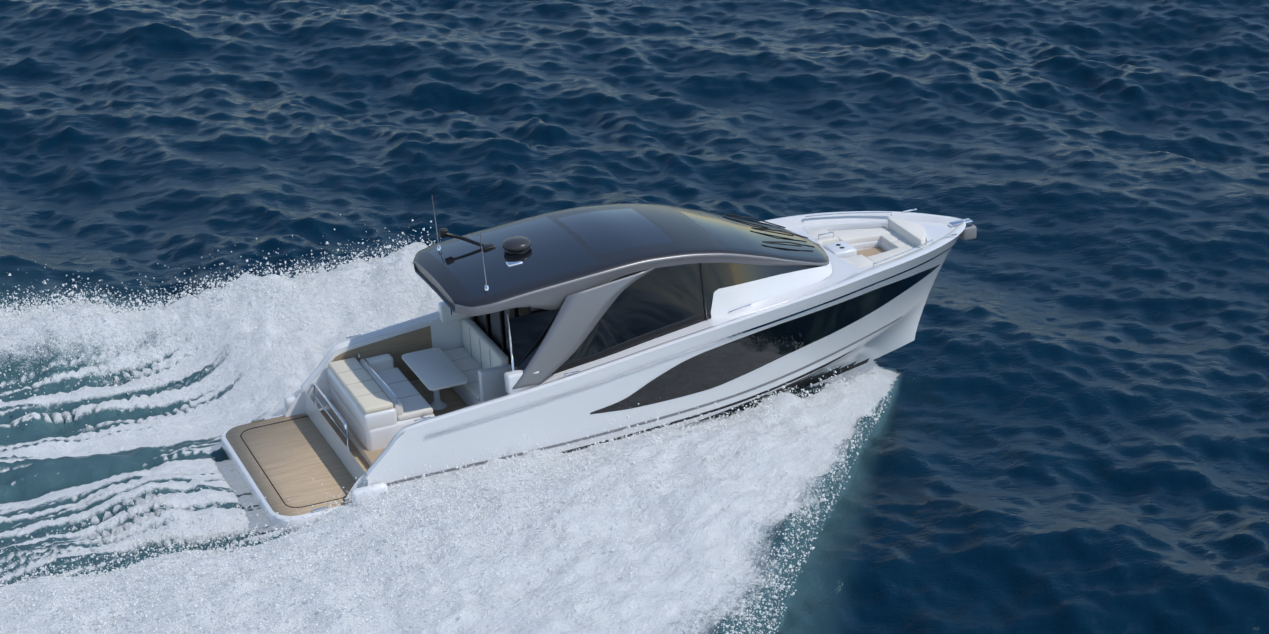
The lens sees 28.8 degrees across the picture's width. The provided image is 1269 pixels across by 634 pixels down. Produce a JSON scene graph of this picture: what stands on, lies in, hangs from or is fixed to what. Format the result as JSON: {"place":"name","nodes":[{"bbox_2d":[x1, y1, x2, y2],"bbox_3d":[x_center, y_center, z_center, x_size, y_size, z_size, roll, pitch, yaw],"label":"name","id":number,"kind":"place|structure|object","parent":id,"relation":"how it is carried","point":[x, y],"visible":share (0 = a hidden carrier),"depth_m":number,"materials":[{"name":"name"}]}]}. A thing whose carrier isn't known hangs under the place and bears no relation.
{"place":"outdoors","nodes":[
{"label":"outdoors","id":0,"kind":"place"},
{"bbox_2d":[326,381,467,462],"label":"cockpit floor","id":1,"kind":"structure","parent":0,"point":[451,398],"depth_m":40.41,"materials":[{"name":"brown wood"}]},
{"bbox_2d":[330,387,434,450],"bbox_3d":[-4.076,1.524,39.948,1.160,0.510,2.120,-12,25,-20],"label":"seating base","id":2,"kind":"object","parent":1,"relation":"on","point":[376,439],"visible":0.15,"depth_m":38.98,"materials":[{"name":"white plastic"}]},
{"bbox_2d":[327,368,396,431],"bbox_3d":[-4.394,1.278,39.712,0.550,0.320,2.100,-12,25,-20],"label":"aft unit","id":3,"kind":"object","parent":2,"relation":"on","point":[375,420],"visible":0.46,"depth_m":38.91,"materials":[{"name":"white"}]},
{"bbox_2d":[328,357,392,413],"bbox_3d":[-4.408,1.095,39.631,0.480,0.100,2.040,-12,25,-20],"label":"sun pad","id":4,"kind":"object","parent":3,"relation":"on","point":[374,402],"visible":1,"depth_m":39.48,"materials":[{"name":"beige"}]},
{"bbox_2d":[359,354,393,371],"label":"cushion","id":5,"kind":"object","parent":2,"relation":"on","point":[381,362],"visible":0.58,"depth_m":40.57,"materials":[{"name":"beige fabric"}]},
{"bbox_2d":[377,368,432,420],"bbox_3d":[-3.817,1.238,39.821,0.600,0.110,1.820,-12,25,-20],"label":"bench seat cushion","id":6,"kind":"object","parent":2,"relation":"on","point":[415,406],"visible":0.71,"depth_m":39.62,"materials":[{"name":"beige fabric"}]},
{"bbox_2d":[362,363,402,415],"bbox_3d":[-4.058,1.156,39.688,0.140,0.210,1.800,-12,25,-20],"label":"seat backrest","id":7,"kind":"object","parent":6,"relation":"on","point":[398,406],"visible":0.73,"depth_m":39.38,"materials":[{"name":"beige"}]},
{"bbox_2d":[358,351,397,402],"bbox_3d":[-4.137,0.958,39.700,0.032,0.111,2.012,-12,25,-20],"label":"backrest rail","id":8,"kind":"object","parent":7,"relation":"on","point":[376,373],"visible":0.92,"depth_m":39.66,"materials":[{"name":"silver metal"}]},
{"bbox_2d":[429,390,446,409],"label":"table pedestal","id":9,"kind":"object","parent":1,"relation":"on","point":[437,403],"visible":0.42,"depth_m":40.21,"materials":[{"name":"silver metal"}]},
{"bbox_2d":[402,348,467,390],"bbox_3d":[-3.248,0.840,40.066,0.670,0.050,1.530,-12,25,-20],"label":"table top","id":10,"kind":"object","parent":9,"relation":"on","point":[433,369],"visible":1,"depth_m":39.99,"materials":[{"name":"white plastic"}]},
{"bbox_2d":[451,385,479,405],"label":"bench base","id":11,"kind":"object","parent":1,"relation":"on","point":[465,395],"visible":0.08,"depth_m":40.16,"materials":[{"name":"white plastic"}]},
{"bbox_2d":[443,347,482,399],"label":"bench cushion","id":12,"kind":"object","parent":11,"relation":"on","point":[466,363],"visible":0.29,"depth_m":40.55,"materials":[{"name":"grey fabric"}]},
{"bbox_2d":[461,318,509,368],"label":"seat backrest","id":13,"kind":"object","parent":11,"relation":"attached to","point":[497,356],"visible":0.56,"depth_m":40.36,"materials":[{"name":"beige"}]},
{"bbox_2d":[478,364,511,402],"bbox_3d":[-2.200,1.232,39.552,0.570,0.920,0.140,-12,25,-20],"label":"cabinet","id":14,"kind":"object","parent":1,"relation":"on","point":[491,383],"visible":0.56,"depth_m":39.38,"materials":[{"name":"white plastic"}]},
{"bbox_2d":[475,307,527,364],"bbox_3d":[-2.098,0.410,39.698,0.001,2.300,2.840,-12,25,-20],"label":"glass door","id":15,"kind":"structure","parent":1,"relation":"on","point":[494,327],"depth_m":39.80,"materials":[{"name":"black glass"}]},
{"bbox_2d":[485,314,489,336],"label":"door frame","id":16,"kind":"object","parent":15,"relation":"attached to","point":[487,324],"visible":0.3,"depth_m":40.27,"materials":[{"name":"black plastic"}]},
{"bbox_2d":[499,311,504,352],"bbox_3d":[-2.116,0.414,39.691,0.044,2.300,0.038,-12,25,-20],"label":"door frame","id":17,"kind":"object","parent":15,"relation":"attached to","point":[502,334],"visible":0.3,"depth_m":39.59,"materials":[{"name":"black plastic"}]},
{"bbox_2d":[0,0,1268,633],"bbox_3d":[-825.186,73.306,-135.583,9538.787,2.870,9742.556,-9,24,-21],"label":"ocean","id":18,"kind":"structure","parent":0,"point":[1068,432],"depth_m":46.92,"materials":[{"name":"liquid"}]},
{"bbox_2d":[221,414,344,528],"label":"swim platform","id":19,"kind":"structure","parent":18,"relation":"on","point":[255,491],"depth_m":37.89,"materials":[{"name":"white plastic"}]},
{"bbox_2d":[251,417,264,421],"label":"mooring cleat","id":20,"kind":"object","parent":19,"relation":"on","point":[259,419],"visible":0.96,"depth_m":40.41,"materials":[{"name":"silver metal"}]},
{"bbox_2d":[226,410,369,515],"bbox_3d":[-5.233,2.277,39.019,1.780,0.022,3.520,-12,25,-20],"label":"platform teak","id":21,"kind":"object","parent":19,"relation":"on","point":[294,457],"visible":0.69,"depth_m":38.96,"materials":[{"name":"brown wood"}]},
{"bbox_2d":[240,416,346,507],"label":"trim","id":22,"kind":"structure","parent":21,"relation":"on","point":[265,473],"depth_m":38.81,"materials":[{"name":"black"}]},
{"bbox_2d":[312,382,349,450],"bbox_3d":[-4.904,1.604,39.822,0.048,0.544,1.868,-12,25,-20],"label":"platform rail","id":23,"kind":"object","parent":21,"relation":"on","point":[330,403],"visible":0.67,"depth_m":39.54,"materials":[{"name":"silver metal"}]},
{"bbox_2d":[314,395,346,439],"bbox_3d":[-4.904,1.615,39.827,0.034,0.034,1.820,-12,25,-20],"label":"platform rail","id":24,"kind":"object","parent":23,"relation":"attached to","point":[330,416],"visible":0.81,"depth_m":39.80,"materials":[{"name":"silver metal"}]},
{"bbox_2d":[326,402,372,465],"bbox_3d":[-4.428,2.035,39.290,0.001,0.130,3.360,-12,25,-20],"label":"transom step","id":25,"kind":"object","parent":21,"relation":"on","point":[351,438],"visible":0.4,"depth_m":39.58,"materials":[{"name":"white"}]},
{"bbox_2d":[312,507,325,511],"bbox_3d":[-4.780,2.920,37.412,0.220,0.035,0.040,-12,25,-20],"label":"mooring cleat","id":26,"kind":"object","parent":19,"relation":"on","point":[319,509],"visible":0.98,"depth_m":37.40,"materials":[{"name":"silver metal"}]},
{"bbox_2d":[301,386,367,485],"bbox_3d":[-4.736,2.374,39.288,0.001,1.320,3.667,-12,25,-20],"label":"transom","id":27,"kind":"object","parent":18,"relation":"in","point":[336,444],"visible":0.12,"depth_m":39.15,"materials":[{"name":"white plastic"}]},
{"bbox_2d":[350,482,387,505],"bbox_3d":[-4.033,2.695,37.557,0.580,0.260,0.180,-12,25,-20],"label":"quarter cap","id":28,"kind":"object","parent":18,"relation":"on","point":[381,487],"visible":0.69,"depth_m":37.46,"materials":[{"name":"white plastic"}]},
{"bbox_2d":[0,214,890,633],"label":"spray droplets","id":29,"kind":"object","parent":18,"relation":"on","point":[44,306],"visible":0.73,"depth_m":36.63,"materials":[{"name":"grey liquid"}]},
{"bbox_2d":[368,231,962,486],"bbox_3d":[0.858,0.952,40.166,11.440,2.690,1.897,-12,25,-20],"label":"hull","id":30,"kind":"object","parent":18,"relation":"on","point":[568,415],"visible":0.77,"depth_m":38.95,"materials":[{"name":"white plastic"}]},
{"bbox_2d":[345,432,403,501],"bbox_3d":[-2.923,1.936,37.969,3.300,1.257,0.001,-12,25,-20],"label":"hull end","id":31,"kind":"object","parent":30,"relation":"attached to","point":[359,482],"visible":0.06,"depth_m":37.63,"materials":[{"name":"white plastic"}]},
{"bbox_2d":[387,316,901,485],"bbox_3d":[0.525,1.374,39.743,9.770,0.776,0.549,-13,26,-28],"label":"knuckle","id":32,"kind":"object","parent":30,"relation":"on","point":[620,429],"visible":0.92,"depth_m":39.47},
{"bbox_2d":[366,220,965,474],"bbox_3d":[1.076,0.541,39.565,11.510,1.944,1.153,-13,26,-29],"label":"gunwale","id":33,"kind":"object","parent":30,"relation":"on","point":[844,272],"depth_m":39.40,"materials":[{"name":"white plastic"}]},
{"bbox_2d":[414,417,429,421],"bbox_3d":[-3.233,1.558,37.559,0.260,0.025,0.028,-12,25,-20],"label":"cleat","id":34,"kind":"object","parent":33,"relation":"on","point":[422,419],"visible":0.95,"depth_m":37.55,"materials":[{"name":"silver metal"}]},
{"bbox_2d":[504,370,539,393],"bbox_3d":[-1.733,0.983,38.244,0.550,0.330,0.200,-12,25,-20],"label":"wing base","id":35,"kind":"object","parent":33,"relation":"attached to","point":[511,378],"visible":0.44,"depth_m":38.10,"materials":[{"name":"white plastic"}]},
{"bbox_2d":[507,314,513,370],"bbox_3d":[-1.901,0.499,38.110,0.037,1.142,0.139,-33,39,-53],"label":"support pole","id":36,"kind":"object","parent":35,"relation":"on","point":[510,339],"visible":0.65,"depth_m":38.05,"materials":[{"name":"silver metal"}]},
{"bbox_2d":[510,308,559,369],"bbox_3d":[-1.352,0.349,38.201,1.130,0.870,0.230,-12,25,-20],"label":"side window","id":37,"kind":"structure","parent":35,"relation":"on","point":[529,332],"depth_m":38.15,"materials":[{"name":"black glass"}]},
{"bbox_2d":[512,268,654,388],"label":"roof support pillar","id":38,"kind":"structure","parent":33,"relation":"on","point":[580,314],"depth_m":38.27,"materials":[{"name":"silver metal"}]},
{"bbox_2d":[531,263,820,374],"bbox_3d":[0.958,-0.236,39.425,5.706,1.515,0.685,-14,26,-30],"label":"side glass","id":39,"kind":"object","parent":33,"relation":"on","point":[656,303],"visible":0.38,"depth_m":38.97,"materials":[{"name":"black glass"}]},
{"bbox_2d":[699,263,707,319],"bbox_3d":[1.094,-0.405,39.279,0.050,0.931,0.213,-12,25,-20],"label":"mullion","id":40,"kind":"object","parent":33,"relation":"on","point":[703,293],"visible":0.85,"depth_m":39.27,"materials":[{"name":"black plastic"}]},
{"bbox_2d":[711,260,831,318],"bbox_3d":[2.373,-0.473,40.050,2.728,0.487,0.532,-19,29,-39],"label":"side bulwark panel","id":41,"kind":"object","parent":33,"relation":"on","point":[726,300],"visible":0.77,"depth_m":39.78,"materials":[{"name":"white"}]},
{"bbox_2d":[413,203,828,316],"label":"hardtop roof","id":42,"kind":"structure","parent":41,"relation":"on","point":[572,250],"depth_m":39.29,"materials":[{"name":"grey"}]},
{"bbox_2d":[413,261,454,309],"bbox_3d":[-3.141,-0.513,38.840,0.040,0.256,2.040,-12,25,-20],"label":"canopy edge","id":43,"kind":"object","parent":42,"relation":"attached to","point":[428,277],"visible":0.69,"depth_m":38.87,"materials":[{"name":"grey"}]},
{"bbox_2d":[415,270,454,312],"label":"trim","id":44,"kind":"structure","parent":42,"relation":"attached to","point":[435,290],"depth_m":38.87,"materials":[{"name":"metal"}]},
{"bbox_2d":[432,195,438,245],"bbox_3d":[-3.189,-1.532,39.552,0.057,0.901,0.016,-12,25,-20],"label":"antenna","id":45,"kind":"object","parent":42,"relation":"on","point":[435,220],"visible":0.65,"depth_m":39.53,"materials":[{"name":"grey"}]},
{"bbox_2d":[446,233,484,245],"bbox_3d":[-2.705,-1.229,39.590,0.779,0.193,0.067,8,24,19],"label":"mast arm","id":46,"kind":"object","parent":42,"relation":"on","point":[464,239],"visible":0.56,"depth_m":39.58},
{"bbox_2d":[438,228,447,237],"bbox_3d":[-3.072,-1.352,39.691,0.140,0.130,0.120,-12,25,-20],"label":"mast light","id":47,"kind":"object","parent":46,"relation":"attached to","point":[443,232],"visible":0.81,"depth_m":39.64,"materials":[{"name":"black plastic"}]},
{"bbox_2d":[479,233,486,285],"bbox_3d":[-2.322,-0.871,37.897,0.057,0.901,0.016,-12,25,-20],"label":"antenna","id":48,"kind":"object","parent":42,"relation":"on","point":[483,259],"visible":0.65,"depth_m":37.88,"materials":[{"name":"grey"}]},
{"bbox_2d":[480,243,494,250],"bbox_3d":[-2.345,-1.098,39.495,0.200,0.110,0.200,-12,25,-20],"label":"mast foot","id":49,"kind":"object","parent":42,"relation":"on","point":[486,246],"visible":0.46,"depth_m":39.42},
{"bbox_2d":[506,259,522,266],"bbox_3d":[-1.888,-0.827,38.789,0.250,0.090,0.150,-12,25,-20],"label":"horn","id":50,"kind":"object","parent":42,"relation":"on","point":[513,263],"visible":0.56,"depth_m":38.74,"materials":[{"name":"silver metal"}]},
{"bbox_2d":[504,248,528,253],"bbox_3d":[-1.871,-1.103,39.242,0.400,0.060,0.400,-12,25,-20],"label":"radar dome base","id":51,"kind":"object","parent":42,"relation":"on","point":[518,252],"visible":0.12,"depth_m":39.09,"materials":[{"name":"black plastic"}]},
{"bbox_2d":[502,236,530,251],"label":"radar dome","id":52,"kind":"structure","parent":42,"relation":"on","point":[516,243],"depth_m":39.09,"materials":[{"name":"grey plastic"}]},
{"bbox_2d":[724,213,784,227],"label":"wiper arm","id":53,"kind":"object","parent":42,"relation":"on","point":[755,219],"visible":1,"depth_m":41.62},
{"bbox_2d":[725,214,768,224],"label":"wiper blade","id":54,"kind":"object","parent":53,"relation":"attached to","point":[746,219],"visible":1,"depth_m":41.60,"materials":[{"name":"black rubber"}]},
{"bbox_2d":[753,228,793,235],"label":"wiper blade","id":55,"kind":"object","parent":42,"relation":"attached to","point":[773,232],"visible":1,"depth_m":41.05,"materials":[{"name":"black rubber"}]},
{"bbox_2d":[751,227,807,238],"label":"wiper arm","id":56,"kind":"object","parent":42,"relation":"attached to","point":[780,231],"visible":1,"depth_m":41.12},
{"bbox_2d":[765,242,801,246],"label":"wiper blade","id":57,"kind":"object","parent":42,"relation":"attached to","point":[783,244],"visible":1,"depth_m":40.43,"materials":[{"name":"black rubber"}]},
{"bbox_2d":[762,241,814,247],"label":"wiper arm","id":58,"kind":"object","parent":42,"relation":"on","point":[787,242],"visible":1,"depth_m":40.49},
{"bbox_2d":[728,304,750,312],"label":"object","id":59,"kind":"object","parent":41,"relation":"attached to","point":[739,308],"visible":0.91,"depth_m":39.55,"materials":[{"name":"silver metal"}]},
{"bbox_2d":[806,223,926,250],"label":"well shell","id":60,"kind":"object","parent":33,"relation":"on","point":[829,228],"depth_m":42.58},
{"bbox_2d":[823,241,856,257],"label":"cupholder console","id":61,"kind":"object","parent":60,"relation":"on","point":[848,250],"visible":0.54,"depth_m":41.49,"materials":[{"name":"white plastic"}]},
{"bbox_2d":[841,254,875,267],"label":"seat cushion","id":62,"kind":"object","parent":60,"relation":"on","point":[860,261],"visible":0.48,"depth_m":41.03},
{"bbox_2d":[830,228,894,243],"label":"bow cushion","id":63,"kind":"object","parent":60,"relation":"on","point":[852,236],"visible":0.6,"depth_m":42.28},
{"bbox_2d":[850,240,880,249],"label":"seat base","id":64,"kind":"object","parent":60,"relation":"on","point":[866,245],"visible":0.12,"depth_m":42.23,"materials":[{"name":"white plastic"}]},
{"bbox_2d":[888,218,925,247],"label":"backrest cushion","id":65,"kind":"object","parent":64,"relation":"attached to","point":[914,234],"visible":0.6,"depth_m":42.01,"materials":[{"name":"beige leather"}]},
{"bbox_2d":[857,247,885,256],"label":"deck floor","id":66,"kind":"structure","parent":60,"relation":"on","point":[870,252],"depth_m":42.10,"materials":[{"name":"beige wood"}]},
{"bbox_2d":[880,241,891,250],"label":"seat base","id":67,"kind":"object","parent":60,"relation":"on","point":[885,247],"visible":0.02,"depth_m":42.13,"materials":[{"name":"white"}]},
{"bbox_2d":[866,244,917,264],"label":"bow cushion","id":68,"kind":"object","parent":60,"relation":"on","point":[883,255],"visible":0.29,"depth_m":41.39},
{"bbox_2d":[881,233,903,245],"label":"bow cushion","id":69,"kind":"object","parent":60,"relation":"on","point":[887,239],"visible":0.19,"depth_m":42.12,"materials":[{"name":"beige fabric"}]},
{"bbox_2d":[890,239,911,248],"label":"bow cushion","id":70,"kind":"object","parent":60,"relation":"on","point":[898,243],"visible":0.15,"depth_m":41.88,"materials":[{"name":"beige fabric"}]},
{"bbox_2d":[873,239,932,266],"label":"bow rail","id":71,"kind":"object","parent":33,"relation":"on","point":[902,252],"visible":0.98,"depth_m":40.87,"materials":[{"name":"silver metal"}]},
{"bbox_2d":[948,218,972,227],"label":"bow roller","id":72,"kind":"object","parent":33,"relation":"on","point":[968,222],"visible":0.69,"depth_m":42.39,"materials":[{"name":"silver metal"}]},
{"bbox_2d":[959,225,976,240],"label":"anchor","id":73,"kind":"object","parent":33,"relation":"attached to","point":[968,233],"visible":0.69,"depth_m":42.45,"materials":[{"name":"grey metal"}]},
{"bbox_2d":[425,241,956,438],"bbox_3d":[1.437,0.372,39.640,10.414,1.232,0.986,-14,26,-30],"label":"rub strake","id":74,"kind":"object","parent":30,"relation":"attached to","point":[582,388],"visible":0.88,"depth_m":38.78,"materials":[{"name":"silver metal"}]},
{"bbox_2d":[562,348,856,452],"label":"boot line","id":75,"kind":"object","parent":30,"relation":"attached to","point":[737,402],"visible":0.6,"depth_m":40.08,"materials":[{"name":"black"}]},
{"bbox_2d":[590,265,938,413],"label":"hull window","id":76,"kind":"structure","parent":30,"relation":"on","point":[719,365],"depth_m":39.73,"materials":[{"name":"black glass"}]},
{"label":"hull","id":77,"kind":"object","parent":18,"relation":"in","visible":0},
{"bbox_2d":[301,211,963,389],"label":"gunwale","id":78,"kind":"structure","parent":77,"relation":"on","point":[800,224],"depth_m":42.59,"materials":[{"name":"white"}]},
{"bbox_2d":[284,394,298,410],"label":"hull corner","id":79,"kind":"object","parent":78,"relation":"attached to","point":[288,401],"visible":0.25,"depth_m":40.57,"materials":[{"name":"white plastic"}]},
{"bbox_2d":[285,318,462,416],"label":"coaming","id":80,"kind":"object","parent":78,"relation":"attached to","point":[446,336],"visible":0.35,"depth_m":40.71,"materials":[{"name":"white plastic"}]},
{"bbox_2d":[328,326,431,381],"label":"panel","id":81,"kind":"object","parent":80,"relation":"attached to","point":[397,347],"visible":0.41,"depth_m":40.89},
{"bbox_2d":[438,301,472,322],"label":"wing base","id":82,"kind":"object","parent":78,"relation":"on","point":[445,315],"visible":0.58,"depth_m":40.82,"materials":[{"name":"white"}]},
{"bbox_2d":[805,212,891,219],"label":"bow rail","id":83,"kind":"object","parent":78,"relation":"on","point":[848,213],"visible":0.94,"depth_m":42.65,"materials":[{"name":"silver metal"}]},
{"bbox_2d":[808,229,837,246],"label":"seat cushion","id":84,"kind":"object","parent":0,"point":[825,239],"visible":0.54,"depth_m":42.09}
]}

